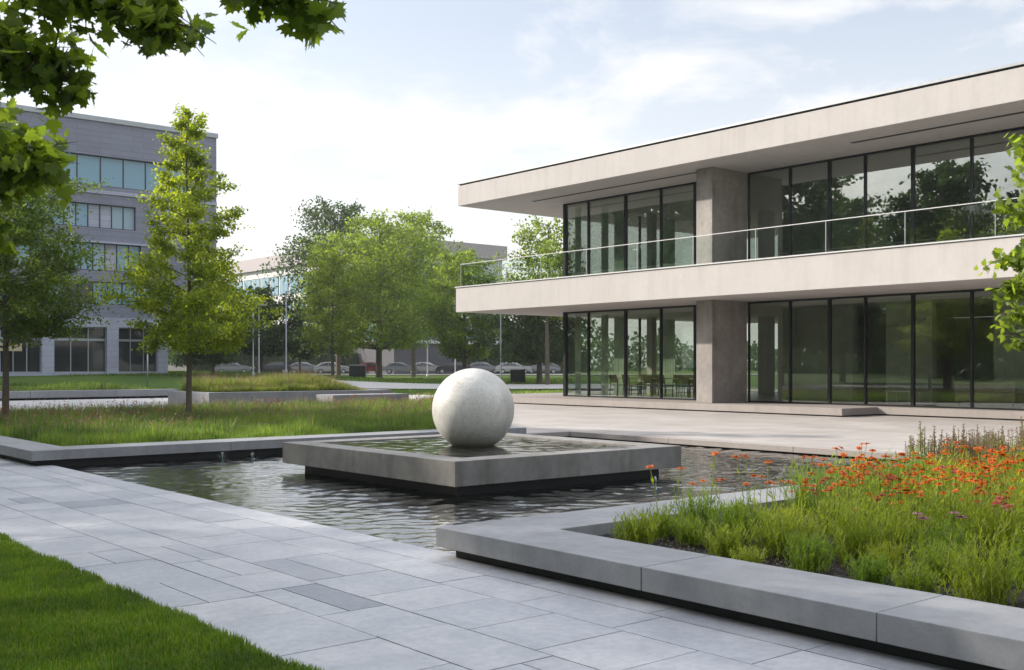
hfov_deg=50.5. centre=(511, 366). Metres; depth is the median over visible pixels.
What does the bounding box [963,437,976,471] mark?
flower plant
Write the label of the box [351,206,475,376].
lime tree
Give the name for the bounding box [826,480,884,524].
feathery plant
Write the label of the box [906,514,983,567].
feathery plant
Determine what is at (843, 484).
flower plant
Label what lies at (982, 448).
flower plant
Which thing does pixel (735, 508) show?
feathery plant
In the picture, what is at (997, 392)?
sofa
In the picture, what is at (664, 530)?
feathery plant
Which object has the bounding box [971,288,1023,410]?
window
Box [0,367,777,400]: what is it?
ground
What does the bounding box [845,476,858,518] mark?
flower plant
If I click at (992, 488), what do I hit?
flower plant
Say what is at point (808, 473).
flower plant
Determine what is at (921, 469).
flower plant
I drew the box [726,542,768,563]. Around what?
feathery plant
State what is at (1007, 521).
flower plant
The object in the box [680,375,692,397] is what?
dining chair
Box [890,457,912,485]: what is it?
flower plant
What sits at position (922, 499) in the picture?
feathery plant
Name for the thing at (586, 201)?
window
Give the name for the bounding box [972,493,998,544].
flower plant
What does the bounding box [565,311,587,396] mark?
window
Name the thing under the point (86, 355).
window
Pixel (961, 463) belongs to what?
flower plant
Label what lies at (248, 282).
window
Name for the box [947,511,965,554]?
flower plant
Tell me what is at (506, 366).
parked car
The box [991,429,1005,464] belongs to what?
flower plant
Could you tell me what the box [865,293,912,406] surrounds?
window
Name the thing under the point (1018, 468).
feathery plant
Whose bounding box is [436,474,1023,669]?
planter kerb
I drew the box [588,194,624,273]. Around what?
window
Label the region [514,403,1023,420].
terrace shadow gap
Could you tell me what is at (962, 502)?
feathery plant
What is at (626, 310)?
window
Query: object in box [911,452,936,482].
flower plant
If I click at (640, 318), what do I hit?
window
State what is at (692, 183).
window
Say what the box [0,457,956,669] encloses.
path
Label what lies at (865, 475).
flower plant
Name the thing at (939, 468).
flower plant
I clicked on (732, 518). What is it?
feathery plant
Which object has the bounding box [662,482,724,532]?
feathery plant
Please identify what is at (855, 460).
flower plant
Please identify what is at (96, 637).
lawn
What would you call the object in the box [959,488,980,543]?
flower plant
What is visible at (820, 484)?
flower plant
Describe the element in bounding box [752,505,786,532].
feathery plant
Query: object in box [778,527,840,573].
feathery plant
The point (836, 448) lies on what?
flower plant
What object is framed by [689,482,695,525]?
flower plant
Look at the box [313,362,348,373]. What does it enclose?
parked car
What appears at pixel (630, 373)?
road
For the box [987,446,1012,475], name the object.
flower plant
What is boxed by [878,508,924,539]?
feathery plant
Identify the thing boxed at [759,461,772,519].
flower plant
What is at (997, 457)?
flower plant
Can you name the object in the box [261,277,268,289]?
window
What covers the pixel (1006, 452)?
flower plant
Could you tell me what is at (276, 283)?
window
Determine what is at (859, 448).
flower plant
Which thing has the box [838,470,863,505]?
flower plant
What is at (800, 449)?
plaza kerb
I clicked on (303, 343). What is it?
plane tree
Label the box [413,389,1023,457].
plaza
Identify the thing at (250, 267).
long building
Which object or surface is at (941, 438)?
flower plant
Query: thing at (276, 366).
parked car
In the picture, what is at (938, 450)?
flower plant
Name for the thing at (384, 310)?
lime tree
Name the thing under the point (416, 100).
sky
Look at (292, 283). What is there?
window
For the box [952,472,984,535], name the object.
flower plant
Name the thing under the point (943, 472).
flower plant
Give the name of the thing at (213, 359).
plane tree
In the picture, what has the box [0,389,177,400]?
planter kerb
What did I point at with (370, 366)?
parked car
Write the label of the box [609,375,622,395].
dining chair
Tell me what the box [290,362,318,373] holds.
parked car
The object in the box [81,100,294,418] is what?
maple tree
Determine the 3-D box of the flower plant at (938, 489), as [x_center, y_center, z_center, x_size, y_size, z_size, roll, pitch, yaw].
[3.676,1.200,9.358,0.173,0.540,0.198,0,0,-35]
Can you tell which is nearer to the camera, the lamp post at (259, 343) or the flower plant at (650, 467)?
the flower plant at (650, 467)
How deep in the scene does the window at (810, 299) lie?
36.04 m
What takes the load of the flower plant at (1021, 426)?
on the soil
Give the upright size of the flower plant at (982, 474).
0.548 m
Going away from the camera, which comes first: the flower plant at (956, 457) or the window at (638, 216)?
the flower plant at (956, 457)
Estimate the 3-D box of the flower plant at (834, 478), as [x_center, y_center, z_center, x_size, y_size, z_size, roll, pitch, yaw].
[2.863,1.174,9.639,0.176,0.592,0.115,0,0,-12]
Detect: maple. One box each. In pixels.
[0,0,346,255]
[974,132,1023,352]
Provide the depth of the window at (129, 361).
80.96 m
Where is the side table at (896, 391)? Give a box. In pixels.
[885,390,921,404]
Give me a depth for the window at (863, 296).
35.44 m
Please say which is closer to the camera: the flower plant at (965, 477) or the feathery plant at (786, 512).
the flower plant at (965, 477)
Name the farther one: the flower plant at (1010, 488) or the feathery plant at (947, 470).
the feathery plant at (947, 470)
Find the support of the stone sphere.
on the fountain basin
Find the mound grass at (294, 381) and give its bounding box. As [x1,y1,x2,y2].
[177,369,374,391]
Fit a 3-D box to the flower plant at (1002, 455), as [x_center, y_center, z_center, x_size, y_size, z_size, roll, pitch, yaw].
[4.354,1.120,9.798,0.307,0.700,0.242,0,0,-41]
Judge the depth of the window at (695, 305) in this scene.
39.81 m
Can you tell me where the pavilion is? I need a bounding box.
[455,61,1023,410]
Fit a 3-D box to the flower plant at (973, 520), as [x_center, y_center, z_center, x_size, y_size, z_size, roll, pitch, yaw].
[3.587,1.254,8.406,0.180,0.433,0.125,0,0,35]
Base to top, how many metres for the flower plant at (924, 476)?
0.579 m
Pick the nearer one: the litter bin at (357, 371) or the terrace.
the terrace
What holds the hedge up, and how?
on the ground at (165, 382)
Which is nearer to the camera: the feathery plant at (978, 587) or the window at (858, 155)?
the feathery plant at (978, 587)
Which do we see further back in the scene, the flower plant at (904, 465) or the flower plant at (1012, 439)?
the flower plant at (1012, 439)
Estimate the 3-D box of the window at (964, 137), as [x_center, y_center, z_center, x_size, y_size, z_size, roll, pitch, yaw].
[12.880,-5.010,32.501,0.120,3.499,1.850,0,0,-40]
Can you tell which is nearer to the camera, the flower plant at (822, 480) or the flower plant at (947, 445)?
the flower plant at (822, 480)
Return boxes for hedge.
[194,349,591,373]
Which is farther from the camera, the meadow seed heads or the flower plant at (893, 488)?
the meadow seed heads
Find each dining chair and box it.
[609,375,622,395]
[622,375,637,395]
[631,374,646,395]
[642,375,658,396]
[643,374,658,392]
[656,375,673,397]
[665,375,680,396]
[678,375,692,396]
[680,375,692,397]
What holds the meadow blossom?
on the soil
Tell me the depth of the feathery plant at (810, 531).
8.74 m
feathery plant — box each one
[608,507,660,544]
[640,503,684,539]
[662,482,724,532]
[666,513,720,546]
[699,522,755,560]
[703,493,768,541]
[723,498,753,521]
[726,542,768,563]
[739,494,826,560]
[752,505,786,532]
[776,458,854,515]
[777,505,802,523]
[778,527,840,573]
[779,513,825,548]
[805,498,867,534]
[811,488,913,567]
[815,451,885,501]
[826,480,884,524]
[830,492,930,554]
[843,549,899,585]
[858,538,913,574]
[861,448,931,498]
[861,471,918,514]
[877,468,953,521]
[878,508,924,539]
[884,556,942,593]
[898,437,984,477]
[900,536,971,584]
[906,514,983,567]
[909,454,996,509]
[910,487,989,545]
[911,447,987,489]
[925,526,1023,606]
[930,487,994,537]
[934,464,1019,509]
[945,448,1023,495]
[955,474,1023,564]
[980,469,1023,536]
[991,529,1023,589]
[996,435,1020,457]
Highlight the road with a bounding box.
[591,373,680,373]
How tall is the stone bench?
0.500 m
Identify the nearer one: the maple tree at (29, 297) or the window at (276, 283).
the maple tree at (29, 297)
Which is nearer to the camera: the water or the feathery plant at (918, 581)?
the feathery plant at (918, 581)
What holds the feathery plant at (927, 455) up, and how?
on the soil
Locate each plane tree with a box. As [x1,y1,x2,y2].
[164,279,264,375]
[234,285,306,371]
[287,319,317,373]
[469,313,597,383]
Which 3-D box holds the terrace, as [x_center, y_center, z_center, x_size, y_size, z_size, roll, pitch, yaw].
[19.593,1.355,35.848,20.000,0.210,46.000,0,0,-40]
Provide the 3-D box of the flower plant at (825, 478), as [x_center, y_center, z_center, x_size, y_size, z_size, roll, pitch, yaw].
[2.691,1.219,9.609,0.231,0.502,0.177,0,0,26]
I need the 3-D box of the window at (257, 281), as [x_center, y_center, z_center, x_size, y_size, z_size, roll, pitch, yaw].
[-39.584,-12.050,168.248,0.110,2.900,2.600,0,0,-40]
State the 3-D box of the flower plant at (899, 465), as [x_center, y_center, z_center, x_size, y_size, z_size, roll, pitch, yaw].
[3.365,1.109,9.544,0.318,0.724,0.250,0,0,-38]
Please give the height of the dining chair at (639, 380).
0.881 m
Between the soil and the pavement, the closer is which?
the soil
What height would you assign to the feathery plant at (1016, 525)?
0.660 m
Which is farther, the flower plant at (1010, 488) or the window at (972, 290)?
the window at (972, 290)
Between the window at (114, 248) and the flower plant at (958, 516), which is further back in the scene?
the window at (114, 248)
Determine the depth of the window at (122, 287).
79.40 m
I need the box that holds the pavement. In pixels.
[367,374,777,374]
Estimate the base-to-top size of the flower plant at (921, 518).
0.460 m
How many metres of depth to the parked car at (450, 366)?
132.62 m
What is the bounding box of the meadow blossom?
[0,393,420,416]
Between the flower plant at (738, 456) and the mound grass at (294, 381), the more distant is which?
the mound grass at (294, 381)
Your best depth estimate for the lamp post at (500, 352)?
75.96 m
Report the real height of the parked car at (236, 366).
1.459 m
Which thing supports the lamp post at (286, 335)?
on the ground at (165, 382)
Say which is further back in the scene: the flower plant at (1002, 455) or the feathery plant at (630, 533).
the flower plant at (1002, 455)
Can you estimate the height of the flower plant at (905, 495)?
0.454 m
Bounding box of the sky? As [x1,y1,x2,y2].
[0,0,1023,366]
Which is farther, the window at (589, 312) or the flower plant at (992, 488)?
the window at (589, 312)
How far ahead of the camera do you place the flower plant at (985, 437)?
13.13 m
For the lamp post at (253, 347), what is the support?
on the ground at (165, 382)
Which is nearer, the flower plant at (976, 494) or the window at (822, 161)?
the flower plant at (976, 494)
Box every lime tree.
[256,195,390,375]
[279,205,471,377]
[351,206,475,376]
[389,247,511,369]
[488,215,590,384]
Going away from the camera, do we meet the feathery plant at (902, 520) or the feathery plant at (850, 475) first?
the feathery plant at (902, 520)
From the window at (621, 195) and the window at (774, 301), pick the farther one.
the window at (621, 195)
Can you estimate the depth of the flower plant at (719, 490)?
8.94 m
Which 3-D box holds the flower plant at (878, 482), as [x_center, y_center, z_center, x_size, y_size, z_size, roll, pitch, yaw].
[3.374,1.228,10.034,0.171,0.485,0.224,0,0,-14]
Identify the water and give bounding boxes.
[61,436,915,554]
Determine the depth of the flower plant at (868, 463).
9.03 m
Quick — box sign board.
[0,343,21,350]
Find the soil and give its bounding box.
[598,508,1023,608]
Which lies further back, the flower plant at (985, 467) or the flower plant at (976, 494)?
the flower plant at (985, 467)
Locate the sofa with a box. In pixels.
[955,382,1023,406]
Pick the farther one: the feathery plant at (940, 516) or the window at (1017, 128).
the window at (1017, 128)
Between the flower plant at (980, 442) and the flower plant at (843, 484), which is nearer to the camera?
the flower plant at (843, 484)
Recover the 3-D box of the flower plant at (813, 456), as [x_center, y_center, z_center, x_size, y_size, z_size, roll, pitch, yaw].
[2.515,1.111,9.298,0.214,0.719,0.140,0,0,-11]
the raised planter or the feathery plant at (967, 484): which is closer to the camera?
the feathery plant at (967, 484)
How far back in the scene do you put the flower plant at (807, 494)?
8.95 m
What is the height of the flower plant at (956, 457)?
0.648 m
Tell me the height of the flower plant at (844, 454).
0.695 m
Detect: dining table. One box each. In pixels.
[617,378,652,395]
[651,378,688,396]
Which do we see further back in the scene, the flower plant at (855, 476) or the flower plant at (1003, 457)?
the flower plant at (1003, 457)
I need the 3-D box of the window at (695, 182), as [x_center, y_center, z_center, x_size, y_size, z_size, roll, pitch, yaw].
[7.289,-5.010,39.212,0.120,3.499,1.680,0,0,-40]
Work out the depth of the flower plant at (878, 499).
8.61 m
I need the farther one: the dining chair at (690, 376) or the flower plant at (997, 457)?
the dining chair at (690, 376)
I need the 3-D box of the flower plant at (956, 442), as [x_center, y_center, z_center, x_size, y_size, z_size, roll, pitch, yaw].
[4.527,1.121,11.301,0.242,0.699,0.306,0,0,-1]
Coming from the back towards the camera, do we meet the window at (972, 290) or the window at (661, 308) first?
the window at (661, 308)
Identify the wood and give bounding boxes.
[569,320,777,370]
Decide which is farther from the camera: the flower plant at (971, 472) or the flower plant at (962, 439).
the flower plant at (962, 439)
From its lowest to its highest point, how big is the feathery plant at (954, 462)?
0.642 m
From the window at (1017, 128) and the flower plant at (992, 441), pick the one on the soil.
the flower plant at (992, 441)
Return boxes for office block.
[0,102,217,375]
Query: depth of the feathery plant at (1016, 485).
8.80 m
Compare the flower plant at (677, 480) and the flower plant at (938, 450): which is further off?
the flower plant at (938, 450)
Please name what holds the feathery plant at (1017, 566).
on the soil
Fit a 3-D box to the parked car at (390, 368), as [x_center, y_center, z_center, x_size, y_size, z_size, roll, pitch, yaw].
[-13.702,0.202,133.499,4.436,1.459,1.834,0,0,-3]
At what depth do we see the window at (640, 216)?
48.12 m
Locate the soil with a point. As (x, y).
(1020, 602)
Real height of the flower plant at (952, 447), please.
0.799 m
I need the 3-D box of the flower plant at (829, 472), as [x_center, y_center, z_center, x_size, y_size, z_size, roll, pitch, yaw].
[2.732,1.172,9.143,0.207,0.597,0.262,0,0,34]
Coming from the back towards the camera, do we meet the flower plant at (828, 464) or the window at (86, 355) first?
the window at (86, 355)
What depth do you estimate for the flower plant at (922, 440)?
11.95 m
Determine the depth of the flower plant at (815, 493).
8.78 m
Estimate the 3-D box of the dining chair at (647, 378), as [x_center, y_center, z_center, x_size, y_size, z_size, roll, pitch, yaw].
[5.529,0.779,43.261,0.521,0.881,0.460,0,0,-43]
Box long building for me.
[168,237,506,373]
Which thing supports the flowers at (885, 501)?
on the soil
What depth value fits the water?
14.30 m
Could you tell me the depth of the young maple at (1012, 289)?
11.40 m
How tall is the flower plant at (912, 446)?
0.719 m
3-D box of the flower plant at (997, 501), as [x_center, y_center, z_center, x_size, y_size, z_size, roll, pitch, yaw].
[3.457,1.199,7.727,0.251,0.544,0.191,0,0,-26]
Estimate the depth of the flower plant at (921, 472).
10.07 m
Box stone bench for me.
[316,393,408,403]
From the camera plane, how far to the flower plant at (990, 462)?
10.00 m
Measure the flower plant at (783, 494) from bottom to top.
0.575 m
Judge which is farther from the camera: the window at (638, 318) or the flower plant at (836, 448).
the window at (638, 318)
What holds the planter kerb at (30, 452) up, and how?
on the pool floor
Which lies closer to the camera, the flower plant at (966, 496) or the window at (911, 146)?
the flower plant at (966, 496)
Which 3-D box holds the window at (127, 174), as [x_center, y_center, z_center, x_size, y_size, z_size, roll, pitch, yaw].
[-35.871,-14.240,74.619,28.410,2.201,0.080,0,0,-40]
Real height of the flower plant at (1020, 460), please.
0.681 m
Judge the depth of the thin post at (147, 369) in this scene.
57.97 m
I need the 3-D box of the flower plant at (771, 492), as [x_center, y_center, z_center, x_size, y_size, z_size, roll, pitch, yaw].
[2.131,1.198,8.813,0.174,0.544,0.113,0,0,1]
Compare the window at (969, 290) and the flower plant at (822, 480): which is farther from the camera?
the window at (969, 290)
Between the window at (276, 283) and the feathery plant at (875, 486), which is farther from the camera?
the window at (276, 283)
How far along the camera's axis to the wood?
218.08 m
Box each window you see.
[0,277,175,305]
[1,325,39,372]
[18,239,139,271]
[27,200,134,230]
[29,148,185,192]
[54,327,104,372]
[119,328,155,371]
[244,280,250,293]
[252,279,259,296]
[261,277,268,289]
[270,276,278,295]
[280,275,288,294]
[290,274,297,293]
[565,200,587,276]
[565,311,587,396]
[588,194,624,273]
[588,309,624,397]
[608,318,639,394]
[625,188,659,270]
[625,307,659,398]
[638,216,639,269]
[640,216,640,269]
[640,318,646,393]
[660,182,694,267]
[660,305,694,399]
[695,182,695,263]
[695,305,695,399]
[748,166,789,258]
[748,300,789,402]
[790,159,828,254]
[790,297,828,404]
[829,153,864,251]
[829,295,864,405]
[865,145,912,247]
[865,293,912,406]
[913,135,970,243]
[913,289,970,408]
[971,126,1023,238]
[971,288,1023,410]
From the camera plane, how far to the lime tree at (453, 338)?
82.73 m
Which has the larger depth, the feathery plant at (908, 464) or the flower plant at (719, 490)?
the feathery plant at (908, 464)
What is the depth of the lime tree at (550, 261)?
73.87 m
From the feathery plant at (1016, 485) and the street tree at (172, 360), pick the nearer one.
the feathery plant at (1016, 485)
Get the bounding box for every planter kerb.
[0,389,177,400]
[0,427,525,466]
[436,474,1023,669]
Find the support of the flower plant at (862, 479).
on the soil
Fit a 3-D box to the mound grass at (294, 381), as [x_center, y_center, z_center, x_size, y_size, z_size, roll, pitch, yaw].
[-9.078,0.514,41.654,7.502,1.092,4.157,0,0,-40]
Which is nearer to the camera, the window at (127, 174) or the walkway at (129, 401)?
the walkway at (129, 401)
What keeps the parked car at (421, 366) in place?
on the pavement
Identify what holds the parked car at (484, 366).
on the pavement
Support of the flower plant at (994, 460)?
on the soil
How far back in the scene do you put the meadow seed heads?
26.86 m
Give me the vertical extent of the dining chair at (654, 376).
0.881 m
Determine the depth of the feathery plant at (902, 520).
8.43 m
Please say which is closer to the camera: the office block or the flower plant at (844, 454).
the flower plant at (844, 454)
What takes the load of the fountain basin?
on the pool floor
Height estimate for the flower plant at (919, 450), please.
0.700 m
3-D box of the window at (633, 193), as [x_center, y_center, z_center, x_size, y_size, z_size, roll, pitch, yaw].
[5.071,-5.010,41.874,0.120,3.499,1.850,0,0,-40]
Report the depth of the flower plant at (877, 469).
10.02 m
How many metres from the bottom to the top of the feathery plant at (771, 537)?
0.481 m
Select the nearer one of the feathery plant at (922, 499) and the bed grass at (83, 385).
the feathery plant at (922, 499)
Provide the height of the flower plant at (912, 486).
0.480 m
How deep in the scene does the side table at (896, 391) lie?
35.05 m
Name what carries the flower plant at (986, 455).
on the soil
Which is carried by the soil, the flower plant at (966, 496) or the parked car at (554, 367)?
the flower plant at (966, 496)
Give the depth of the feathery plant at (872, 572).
7.22 m
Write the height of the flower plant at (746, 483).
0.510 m
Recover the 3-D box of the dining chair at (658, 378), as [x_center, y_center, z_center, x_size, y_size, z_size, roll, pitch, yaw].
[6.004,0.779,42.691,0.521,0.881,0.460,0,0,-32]
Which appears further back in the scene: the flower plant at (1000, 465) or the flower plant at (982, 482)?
the flower plant at (1000, 465)
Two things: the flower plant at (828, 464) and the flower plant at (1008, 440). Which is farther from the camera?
the flower plant at (1008, 440)
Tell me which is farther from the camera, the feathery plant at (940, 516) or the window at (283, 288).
the window at (283, 288)
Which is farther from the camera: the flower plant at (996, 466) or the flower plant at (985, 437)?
the flower plant at (985, 437)
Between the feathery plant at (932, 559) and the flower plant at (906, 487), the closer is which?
the feathery plant at (932, 559)
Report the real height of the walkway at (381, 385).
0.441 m
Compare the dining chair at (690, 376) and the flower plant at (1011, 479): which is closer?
the flower plant at (1011, 479)
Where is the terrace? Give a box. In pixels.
[512,389,1023,418]
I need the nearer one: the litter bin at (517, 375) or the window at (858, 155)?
the window at (858, 155)
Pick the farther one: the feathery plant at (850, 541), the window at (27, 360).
the window at (27, 360)
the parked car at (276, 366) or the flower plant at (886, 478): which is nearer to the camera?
the flower plant at (886, 478)
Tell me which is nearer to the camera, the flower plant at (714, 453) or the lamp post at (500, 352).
the flower plant at (714, 453)
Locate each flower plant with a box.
[645,465,657,513]
[674,467,684,523]
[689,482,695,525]
[706,451,719,510]
[710,478,725,539]
[731,454,756,507]
[742,482,753,523]
[751,474,765,526]
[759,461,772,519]
[765,480,776,517]
[770,480,791,530]
[788,481,807,519]
[792,455,817,515]
[801,484,810,512]
[803,471,835,529]
[803,476,829,518]
[809,488,833,544]
[810,463,832,518]
[810,484,838,531]
[817,463,831,500]
[819,477,838,500]
[820,487,835,539]
[824,466,843,496]
[826,469,848,534]
[832,446,847,502]
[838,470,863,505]
[839,483,856,536]
[840,452,863,506]
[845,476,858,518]
[850,459,872,494]
[850,467,867,509]
[851,470,869,521]
[852,465,875,491]
[856,446,876,491]
[858,443,869,469]
[859,460,896,515]
[865,464,881,517]
[866,472,888,501]
[873,493,885,545]
[875,471,897,510]
[877,452,905,508]
[882,481,915,521]
[882,483,901,547]
[883,473,912,510]
[885,477,899,511]
[885,480,916,511]
[888,491,909,553]
[889,461,898,490]
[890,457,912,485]
[895,479,922,517]
[897,486,910,515]
[901,456,921,496]
[902,435,916,471]
[904,486,919,512]
[907,436,930,467]
[908,480,933,552]
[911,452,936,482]
[911,467,926,478]
[911,512,930,571]
[912,462,931,498]
[915,421,937,473]
[918,478,947,546]
[919,430,944,461]
[920,475,934,528]
[929,469,948,503]
[930,434,941,461]
[930,475,948,516]
[932,428,957,464]
[933,467,967,510]
[938,465,957,494]
[939,461,968,518]
[940,441,960,474]
[943,433,952,465]
[944,444,958,473]
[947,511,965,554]
[952,423,968,461]
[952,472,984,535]
[952,475,984,531]
[957,478,984,543]
[959,429,973,460]
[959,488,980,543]
[961,460,994,538]
[962,445,999,469]
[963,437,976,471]
[967,472,1003,492]
[967,502,984,549]
[968,465,998,525]
[970,430,990,461]
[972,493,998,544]
[973,425,987,446]
[973,447,995,485]
[974,478,999,555]
[976,456,1000,494]
[978,429,997,471]
[978,451,1002,491]
[979,439,997,462]
[980,453,1005,493]
[980,466,1011,516]
[985,481,1005,512]
[986,430,997,465]
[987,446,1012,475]
[988,458,1022,482]
[989,446,1004,477]
[989,495,1013,561]
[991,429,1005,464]
[994,462,1023,496]
[997,442,1013,473]
[999,458,1023,520]
[999,467,1019,494]
[1000,426,1023,454]
[1000,505,1012,547]
[1002,491,1009,520]
[1004,442,1016,467]
[1006,430,1023,469]
[1009,487,1023,546]
[1015,436,1023,465]
[1019,416,1023,437]
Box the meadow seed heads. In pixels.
[0,391,433,432]
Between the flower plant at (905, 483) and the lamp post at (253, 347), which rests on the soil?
the flower plant at (905, 483)
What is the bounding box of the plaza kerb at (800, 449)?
[526,430,940,461]
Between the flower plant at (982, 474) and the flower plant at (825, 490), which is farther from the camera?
the flower plant at (982, 474)
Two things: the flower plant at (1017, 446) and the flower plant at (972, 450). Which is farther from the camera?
the flower plant at (972, 450)
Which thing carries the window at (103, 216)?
in the office block
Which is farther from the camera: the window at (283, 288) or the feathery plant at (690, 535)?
the window at (283, 288)
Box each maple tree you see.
[0,141,120,415]
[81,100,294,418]
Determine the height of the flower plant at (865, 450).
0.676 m
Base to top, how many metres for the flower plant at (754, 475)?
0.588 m
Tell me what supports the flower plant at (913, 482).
on the soil
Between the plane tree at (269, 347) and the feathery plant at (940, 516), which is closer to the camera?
the feathery plant at (940, 516)
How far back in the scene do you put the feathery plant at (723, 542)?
8.28 m
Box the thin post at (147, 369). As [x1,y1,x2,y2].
[147,346,147,386]
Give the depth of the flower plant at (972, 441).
12.36 m
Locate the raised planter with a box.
[168,389,391,405]
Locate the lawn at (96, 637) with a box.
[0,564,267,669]
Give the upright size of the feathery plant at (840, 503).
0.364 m
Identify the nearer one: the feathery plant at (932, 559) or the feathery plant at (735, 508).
the feathery plant at (932, 559)
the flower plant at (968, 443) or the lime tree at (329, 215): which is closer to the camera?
the flower plant at (968, 443)
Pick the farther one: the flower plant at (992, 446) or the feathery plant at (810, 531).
the flower plant at (992, 446)
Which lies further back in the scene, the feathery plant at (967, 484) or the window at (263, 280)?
the window at (263, 280)
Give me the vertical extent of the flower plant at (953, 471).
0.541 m
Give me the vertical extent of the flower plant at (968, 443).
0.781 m
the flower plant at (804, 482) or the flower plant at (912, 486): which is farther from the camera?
the flower plant at (912, 486)
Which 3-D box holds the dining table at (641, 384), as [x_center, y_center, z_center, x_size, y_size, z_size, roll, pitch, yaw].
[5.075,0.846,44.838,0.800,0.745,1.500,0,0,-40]
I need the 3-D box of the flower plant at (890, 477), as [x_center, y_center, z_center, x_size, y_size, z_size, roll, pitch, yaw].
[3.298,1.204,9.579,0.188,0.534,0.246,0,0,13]
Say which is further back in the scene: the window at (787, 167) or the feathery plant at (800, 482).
the window at (787, 167)
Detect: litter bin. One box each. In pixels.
[349,366,365,376]
[510,370,524,382]
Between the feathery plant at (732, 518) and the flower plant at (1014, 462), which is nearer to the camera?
the feathery plant at (732, 518)
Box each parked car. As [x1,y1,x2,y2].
[215,362,251,371]
[254,362,291,372]
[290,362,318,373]
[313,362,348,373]
[358,362,382,372]
[382,362,418,373]
[416,362,439,373]
[435,362,471,373]
[469,362,497,373]
[495,362,531,373]
[528,363,560,373]
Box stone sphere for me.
[432,368,513,446]
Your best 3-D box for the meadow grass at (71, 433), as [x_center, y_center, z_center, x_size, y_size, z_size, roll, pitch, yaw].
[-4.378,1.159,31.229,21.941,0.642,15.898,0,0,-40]
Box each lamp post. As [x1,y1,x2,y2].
[252,297,259,375]
[258,304,267,374]
[285,291,293,372]
[500,314,501,379]
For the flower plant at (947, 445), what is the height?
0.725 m
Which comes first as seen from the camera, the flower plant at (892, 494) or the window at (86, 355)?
the flower plant at (892, 494)
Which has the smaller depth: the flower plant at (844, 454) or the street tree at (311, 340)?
the flower plant at (844, 454)
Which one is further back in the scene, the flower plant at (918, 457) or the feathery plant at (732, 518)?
the flower plant at (918, 457)
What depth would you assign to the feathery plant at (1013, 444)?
13.37 m
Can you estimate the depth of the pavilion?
37.60 m
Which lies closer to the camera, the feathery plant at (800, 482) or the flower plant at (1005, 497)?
the flower plant at (1005, 497)
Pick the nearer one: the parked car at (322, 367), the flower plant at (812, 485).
the flower plant at (812, 485)
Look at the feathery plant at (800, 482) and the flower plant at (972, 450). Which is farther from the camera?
the flower plant at (972, 450)
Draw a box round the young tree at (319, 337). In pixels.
[298,251,375,375]
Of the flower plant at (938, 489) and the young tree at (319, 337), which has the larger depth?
the young tree at (319, 337)
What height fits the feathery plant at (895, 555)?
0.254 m
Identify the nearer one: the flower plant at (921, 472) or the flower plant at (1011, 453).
the flower plant at (921, 472)
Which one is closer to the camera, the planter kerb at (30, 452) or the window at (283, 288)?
the planter kerb at (30, 452)
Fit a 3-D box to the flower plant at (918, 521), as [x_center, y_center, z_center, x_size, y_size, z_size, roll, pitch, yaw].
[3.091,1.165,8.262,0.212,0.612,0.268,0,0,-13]
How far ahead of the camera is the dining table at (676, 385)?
42.99 m
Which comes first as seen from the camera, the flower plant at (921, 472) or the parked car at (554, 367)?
the flower plant at (921, 472)
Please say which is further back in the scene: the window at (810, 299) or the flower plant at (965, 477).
the window at (810, 299)
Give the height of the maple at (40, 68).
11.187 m
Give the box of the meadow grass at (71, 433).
[0,393,436,445]
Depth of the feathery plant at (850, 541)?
7.96 m
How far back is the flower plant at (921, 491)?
8.65 m
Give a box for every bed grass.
[0,379,156,390]
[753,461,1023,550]
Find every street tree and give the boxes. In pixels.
[168,339,219,370]
[281,321,335,356]
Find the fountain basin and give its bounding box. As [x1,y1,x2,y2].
[283,433,680,495]
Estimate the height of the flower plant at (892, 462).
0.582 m
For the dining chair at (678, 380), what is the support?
on the pavilion
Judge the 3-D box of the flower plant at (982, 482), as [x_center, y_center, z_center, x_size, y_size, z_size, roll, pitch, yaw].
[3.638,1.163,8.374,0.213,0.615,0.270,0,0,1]
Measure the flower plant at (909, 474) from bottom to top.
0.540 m
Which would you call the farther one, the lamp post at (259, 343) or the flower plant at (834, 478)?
the lamp post at (259, 343)
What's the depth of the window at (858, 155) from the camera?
35.44 m
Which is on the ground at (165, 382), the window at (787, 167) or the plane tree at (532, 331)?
the plane tree at (532, 331)
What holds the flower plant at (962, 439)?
on the soil

